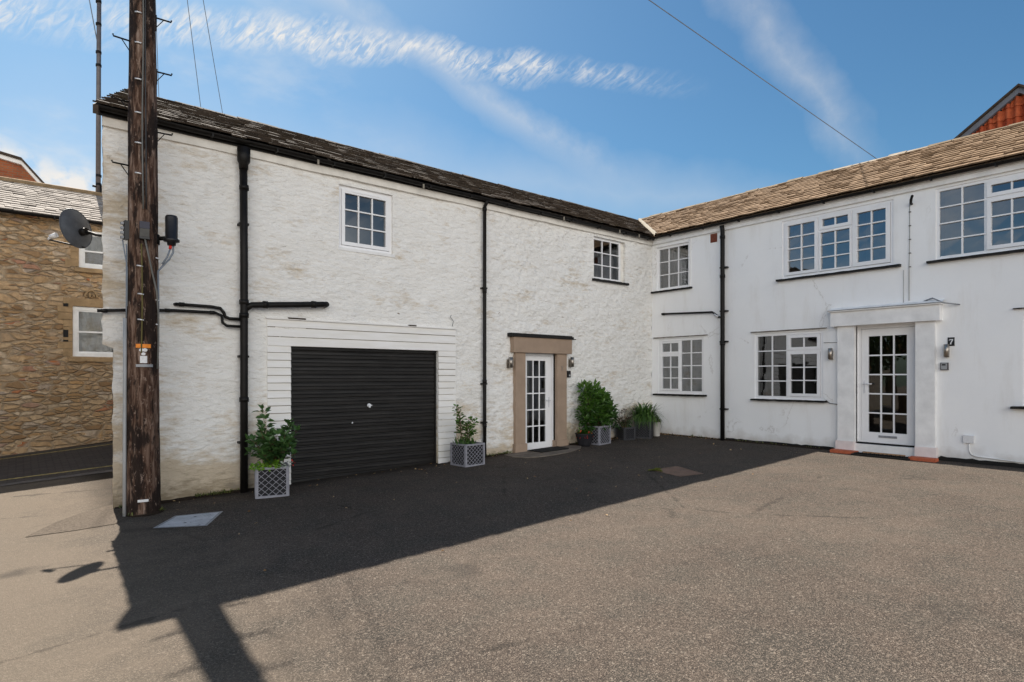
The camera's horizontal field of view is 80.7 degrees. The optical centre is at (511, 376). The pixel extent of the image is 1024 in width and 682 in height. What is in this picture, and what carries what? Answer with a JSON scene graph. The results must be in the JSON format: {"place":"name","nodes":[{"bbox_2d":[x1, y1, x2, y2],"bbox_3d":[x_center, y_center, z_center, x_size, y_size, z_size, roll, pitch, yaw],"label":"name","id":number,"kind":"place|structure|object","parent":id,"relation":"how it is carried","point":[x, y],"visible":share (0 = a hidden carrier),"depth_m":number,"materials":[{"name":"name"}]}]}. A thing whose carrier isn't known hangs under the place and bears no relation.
{"place":"outdoors","nodes":[
{"label":"outdoors","id":0,"kind":"place"},
{"bbox_2d":[0,442,112,483],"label":"road","id":1,"kind":"structure","parent":0,"point":[60,461],"depth_m":11.44,"materials":[{"name":"grey asphalt"}]},
{"bbox_2d":[0,465,112,480],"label":"road marking","id":2,"kind":"object","parent":1,"relation":"on","point":[56,472],"visible":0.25,"depth_m":10.51,"materials":[{"name":"paint"}]},
{"bbox_2d":[2,444,110,458],"bbox_3d":[-16.156,1.741,7.284,27.000,0.984,0.100,0,0,-39],"label":"road marking","id":3,"kind":"object","parent":1,"relation":"on","point":[57,451],"visible":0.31,"depth_m":12.67,"materials":[{"name":"white paint"}]},
{"bbox_2d":[0,434,1023,681],"bbox_3d":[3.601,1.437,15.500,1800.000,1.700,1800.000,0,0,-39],"label":"ground","id":4,"kind":"structure","parent":0,"point":[744,562],"depth_m":5.30,"materials":[{"name":"grey asphalt"}]},
{"bbox_2d":[0,151,43,182],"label":"brick house","id":5,"kind":"structure","parent":4,"relation":"on","point":[14,166],"depth_m":18.29,"materials":[{"name":"red brick"}]},
{"bbox_2d":[0,176,112,455],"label":"stone house","id":6,"kind":"structure","parent":4,"relation":"on","point":[56,367],"depth_m":13.09,"materials":[{"name":"stone"}]},
{"bbox_2d":[79,231,102,268],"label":"window","id":7,"kind":"structure","parent":6,"relation":"in","point":[91,256],"depth_m":13.68,"materials":[{"name":"white paint"}]},
{"bbox_2d":[73,306,112,356],"bbox_3d":[-9.318,-0.995,13.740,1.140,1.110,0.172,0,0,-39],"label":"window","id":8,"kind":"structure","parent":6,"relation":"in","point":[87,324],"depth_m":13.57,"materials":[{"name":"white paint"}]},
{"bbox_2d":[0,469,112,485],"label":"gutter strip","id":9,"kind":"object","parent":4,"relation":"on","point":[66,476],"visible":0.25,"depth_m":10.11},
{"bbox_2d":[26,505,130,536],"bbox_3d":[-5.474,1.799,7.640,1.100,0.046,1.300,0,0,-39],"label":"tarmac patch","id":10,"kind":"object","parent":4,"relation":"on","point":[106,515],"visible":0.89,"depth_m":7.50,"materials":[{"name":"grey asphalt"}]},
{"bbox_2d":[126,509,163,516],"bbox_3d":[-4.821,1.775,7.902,0.460,0.041,0.480,0,0,-39],"label":"soil strip","id":11,"kind":"object","parent":4,"relation":"on","point":[154,513],"visible":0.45,"depth_m":7.74,"materials":[{"name":"brown soil"}]},
{"bbox_2d":[111,0,179,516],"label":"telegraph pole","id":12,"kind":"object","parent":4,"relation":"on","point":[141,484],"visible":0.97,"depth_m":7.75,"materials":[{"name":"brown wood"}]},
{"bbox_2d":[155,0,158,93],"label":"overhead wire","id":13,"kind":"object","parent":12,"relation":"attached to","point":[157,53],"visible":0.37,"depth_m":11.05,"materials":[{"name":"grey metal"}]},
{"bbox_2d":[187,0,200,106],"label":"overhead wire","id":14,"kind":"object","parent":12,"relation":"attached to","point":[193,51],"visible":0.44,"depth_m":11.28,"materials":[{"name":"grey metal"}]},
{"bbox_2d":[203,0,222,112],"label":"overhead wire","id":15,"kind":"object","parent":12,"relation":"attached to","point":[212,55],"visible":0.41,"depth_m":11.43,"materials":[{"name":"grey metal"}]},
{"bbox_2d":[649,0,876,158],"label":"overhead wire","id":16,"kind":"object","parent":12,"relation":"attached to","point":[756,74],"visible":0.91,"depth_m":15.00,"materials":[{"name":"black metal"}]},
{"bbox_2d":[115,488,253,508],"bbox_3d":[-4.589,1.751,8.770,2.000,0.087,0.188,0,0,-39],"label":"soil strip","id":17,"kind":"object","parent":4,"relation":"on","point":[193,497],"visible":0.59,"depth_m":8.74,"materials":[{"name":"brown soil"}]},
{"bbox_2d":[154,511,222,527],"bbox_3d":[-3.999,1.776,7.462,0.609,0.027,0.742,0,0,-12],"label":"manhole cover","id":18,"kind":"object","parent":4,"relation":"on","point":[199,519],"visible":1,"depth_m":7.42,"materials":[{"name":"metal"}]},
{"bbox_2d":[244,403,299,498],"bbox_3d":[-3.521,1.075,8.892,0.797,1.348,0.617,0,0,-24],"label":"potted laurel","id":19,"kind":"object","parent":4,"relation":"on","point":[271,475],"visible":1,"depth_m":8.75,"materials":[{"name":"plant"}]},
{"bbox_2d":[92,88,654,507],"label":"coach house","id":20,"kind":"structure","parent":4,"relation":"on","point":[349,310],"depth_m":10.46,"materials":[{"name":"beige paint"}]},
{"bbox_2d":[47,208,101,248],"bbox_3d":[-5.830,-1.986,8.115,0.723,0.525,0.350,0,0,-31],"label":"satellite dish","id":21,"kind":"object","parent":20,"relation":"attached to","point":[75,228],"visible":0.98,"depth_m":8.05,"materials":[{"name":"grey metal"}]},
{"bbox_2d":[92,0,101,192],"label":"aerial mast","id":22,"kind":"object","parent":20,"relation":"attached to","point":[98,186],"visible":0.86,"depth_m":16.05,"materials":[{"name":"metal"}]},
{"bbox_2d":[89,0,96,39],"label":"guy wire","id":23,"kind":"object","parent":22,"relation":"attached to","point":[93,19],"visible":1,"depth_m":16.04,"materials":[{"name":"grey metal"}]},
{"bbox_2d":[291,347,435,482],"bbox_3d":[-2.517,0.725,10.589,2.770,2.549,0.070,0,0,-39],"label":"garage door","id":24,"kind":"structure","parent":20,"relation":"in","point":[356,411],"depth_m":10.50,"materials":[{"name":"grey metal"}]},
{"bbox_2d":[339,185,391,253],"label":"window","id":25,"kind":"structure","parent":20,"relation":"in","point":[365,217],"depth_m":10.82,"materials":[{"name":"white plastic"}]},
{"bbox_2d":[507,357,512,367],"bbox_3d":[-0.039,-0.282,12.447,0.089,0.225,0.127,0,0,-39],"label":"wall lamp","id":26,"kind":"object","parent":20,"relation":"attached to","point":[510,362],"visible":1,"depth_m":12.40,"materials":[{"name":"metal"}]},
{"bbox_2d":[526,356,550,449],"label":"door","id":27,"kind":"structure","parent":20,"relation":"in","point":[538,368],"depth_m":13.27,"materials":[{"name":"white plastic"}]},
{"bbox_2d":[568,357,573,366],"bbox_3d":[1.340,-0.318,13.572,0.089,0.225,0.127,0,0,-39],"label":"wall lamp","id":28,"kind":"object","parent":20,"relation":"attached to","point":[571,362],"visible":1,"depth_m":13.52,"materials":[{"name":"metal"}]},
{"bbox_2d":[594,237,619,281],"bbox_3d":[1.966,-2.757,14.870,1.510,1.215,0.979,0,0,-39],"label":"window","id":29,"kind":"structure","parent":20,"relation":"in","point":[606,252],"depth_m":15.29,"materials":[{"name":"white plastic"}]},
{"bbox_2d":[450,404,484,466],"bbox_3d":[-0.878,1.076,11.195,0.598,1.138,0.510,0,0,-42],"label":"potted shrub","id":30,"kind":"object","parent":4,"relation":"on","point":[465,451],"visible":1,"depth_m":11.11,"materials":[{"name":"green plant"}]},
{"bbox_2d":[119,433,819,515],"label":"weeds","id":31,"kind":"object","parent":4,"relation":"on","point":[203,494],"visible":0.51,"depth_m":8.98,"materials":[{"name":"green plant"}]},
{"bbox_2d":[173,433,832,570],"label":"leaf litter","id":32,"kind":"object","parent":4,"relation":"on","point":[527,478],"visible":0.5,"depth_m":10.80,"materials":[{"name":"brown plant"}]},
{"bbox_2d":[504,445,580,457],"bbox_3d":[0.815,1.597,12.587,2.000,0.120,0.770,0,0,-39],"label":"doorstep","id":33,"kind":"structure","parent":4,"relation":"on","point":[532,454],"depth_m":12.34,"materials":[{"name":"concrete"}]},
{"bbox_2d":[529,446,568,452],"bbox_3d":[0.796,1.549,12.784,0.820,0.043,0.380,0,0,-39],"label":"doormat","id":34,"kind":"object","parent":33,"relation":"on","point":[548,449],"visible":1,"depth_m":12.72,"materials":[{"name":"black rubber"}]},
{"bbox_2d":[575,424,593,446],"bbox_3d":[1.621,1.300,13.419,0.471,0.498,0.430,0,0,-39],"label":"flower bowl","id":35,"kind":"object","parent":4,"relation":"on","point":[584,438],"visible":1,"depth_m":13.29,"materials":[{"name":"black plastic"}]},
{"bbox_2d":[575,378,618,444],"bbox_3d":[1.954,0.787,13.820,0.770,1.498,1.413,0,0,44],"label":"potted evergreen","id":36,"kind":"object","parent":4,"relation":"on","point":[596,401],"visible":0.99,"depth_m":13.58,"materials":[{"name":"plant"}]},
{"bbox_2d":[611,408,636,439],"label":"potted twigs","id":37,"kind":"object","parent":4,"relation":"on","point":[625,430],"visible":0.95,"depth_m":14.28,"materials":[{"name":"plastic"}]},
{"bbox_2d":[625,402,670,438],"bbox_3d":[3.255,1.041,14.596,1.250,0.901,1.154,0,0,21],"label":"strap leaved plant","id":38,"kind":"object","parent":4,"relation":"on","point":[644,416],"visible":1,"depth_m":14.46,"materials":[{"name":"green plant"}]},
{"bbox_2d":[647,468,662,471],"bbox_3d":[2.463,1.581,10.235,0.274,0.015,0.354,0,0,28],"label":"moss","id":39,"kind":"object","parent":4,"relation":"on","point":[655,469],"visible":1,"depth_m":10.22,"materials":[{"name":"green plant"}]},
{"bbox_2d":[653,416,660,435],"bbox_3d":[3.568,1.222,14.874,0.257,0.513,0.251,0,0,-39],"label":"white pot","id":40,"kind":"object","parent":4,"relation":"on","point":[656,429],"visible":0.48,"depth_m":14.80,"materials":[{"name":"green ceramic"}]},
{"bbox_2d":[657,466,702,475],"bbox_3d":[2.792,1.585,10.081,0.639,0.026,0.797,0,0,-28],"label":"manhole cover","id":41,"kind":"object","parent":4,"relation":"on","point":[677,470],"visible":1,"depth_m":10.03,"materials":[{"name":"metal"}]},
{"bbox_2d":[661,433,823,449],"bbox_3d":[4.941,1.452,13.818,0.171,0.052,4.300,0,0,-39],"label":"soil strip","id":42,"kind":"object","parent":4,"relation":"on","point":[752,442],"visible":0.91,"depth_m":13.22,"materials":[{"name":"black soil"}]},
{"bbox_2d":[638,121,1023,467],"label":"rendered cottage","id":43,"kind":"structure","parent":4,"relation":"on","point":[885,278],"depth_m":11.90,"materials":[{"name":"white paint"}]},
{"bbox_2d":[658,242,688,290],"bbox_3d":[4.411,-2.692,15.354,0.979,1.325,1.470,0,0,-39],"label":"window","id":44,"kind":"structure","parent":43,"relation":"in","point":[673,260],"depth_m":15.18,"materials":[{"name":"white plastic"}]},
{"bbox_2d":[659,337,703,393],"bbox_3d":[4.252,-0.225,14.922,0.280,1.550,1.520,0,0,-39],"label":"window","id":45,"kind":"structure","parent":43,"relation":"in","point":[681,360],"depth_m":14.94,"materials":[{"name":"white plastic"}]},
{"bbox_2d":[755,330,822,399],"bbox_3d":[6.219,-0.187,13.081,0.993,1.635,1.960,0,0,-39],"label":"window","id":46,"kind":"structure","parent":43,"relation":"in","point":[789,365],"depth_m":13.37,"materials":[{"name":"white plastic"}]},
{"bbox_2d":[828,348,832,359],"bbox_3d":[6.356,-0.448,12.025,0.127,0.225,0.089,0,0,-39],"label":"wall lamp","id":47,"kind":"object","parent":43,"relation":"attached to","point":[830,353],"visible":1,"depth_m":11.98,"materials":[{"name":"metal"}]},
{"bbox_2d":[783,199,892,278],"bbox_3d":[6.817,-2.652,12.349,0.993,1.445,2.610,0,0,-39],"label":"window","id":48,"kind":"structure","parent":43,"relation":"in","point":[860,237],"depth_m":12.29,"materials":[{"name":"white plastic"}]},
{"bbox_2d":[861,327,914,444],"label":"door","id":49,"kind":"structure","parent":43,"relation":"in","point":[887,354],"depth_m":11.73,"materials":[{"name":"white plastic"}]},
{"bbox_2d":[940,363,948,369],"bbox_3d":[7.586,-0.175,10.575,0.054,0.130,0.120,0,0,-39],"label":"intercom","id":50,"kind":"object","parent":43,"relation":"attached to","point":[944,366],"visible":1,"depth_m":10.55,"materials":[{"name":"grey plastic"}]},
{"bbox_2d":[944,344,949,356],"bbox_3d":[7.586,-0.448,10.518,0.127,0.225,0.089,0,0,-39],"label":"wall lamp","id":51,"kind":"object","parent":43,"relation":"attached to","point":[946,350],"visible":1,"depth_m":10.47,"materials":[{"name":"metal"}]},
{"bbox_2d":[948,337,954,345],"bbox_3d":[7.661,-0.605,10.514,0.012,0.150,0.100,0,0,-39],"label":"number plate","id":52,"kind":"object","parent":43,"relation":"attached to","point":[951,341],"visible":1,"depth_m":10.51,"materials":[{"name":"black plastic"}]},
{"bbox_2d":[936,172,1023,259],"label":"window","id":53,"kind":"structure","parent":43,"relation":"in","point":[987,215],"depth_m":10.38,"materials":[{"name":"white plastic"}]},
{"bbox_2d":[1023,315,1023,404],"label":"window","id":54,"kind":"structure","parent":43,"relation":"in","point":[1023,315],"depth_m":9.78,"materials":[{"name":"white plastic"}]},
{"bbox_2d":[830,449,858,453],"bbox_3d":[6.430,1.468,11.678,0.190,0.082,0.460,0,0,-39],"label":"terracotta tile","id":55,"kind":"object","parent":4,"relation":"on","point":[842,451],"visible":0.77,"depth_m":11.63,"materials":[{"name":"orange tile"}]},
{"bbox_2d":[851,451,909,460],"bbox_3d":[6.814,1.462,11.120,0.280,0.075,0.950,0,0,-39],"label":"doormat","id":56,"kind":"object","parent":4,"relation":"on","point":[884,455],"visible":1,"depth_m":11.06,"materials":[{"name":"black rubber"}]},
{"bbox_2d":[909,456,938,462],"bbox_3d":[7.268,1.473,10.652,0.190,0.082,0.410,0,0,-39],"label":"terracotta tile","id":57,"kind":"object","parent":4,"relation":"on","point":[924,459],"visible":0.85,"depth_m":10.58,"materials":[{"name":"orange tile"}]},
{"bbox_2d":[954,83,1023,138],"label":"tile hung house","id":58,"kind":"structure","parent":4,"relation":"on","point":[1006,109],"depth_m":17.02,"materials":[{"name":"red clay tile"},{"name":"grey paint"}]},
{"bbox_2d":[0,0,1023,219],"label":"sky","id":59,"kind":"structure","parent":0,"point":[619,107],"materials":[{"name":"blue"}]}
]}

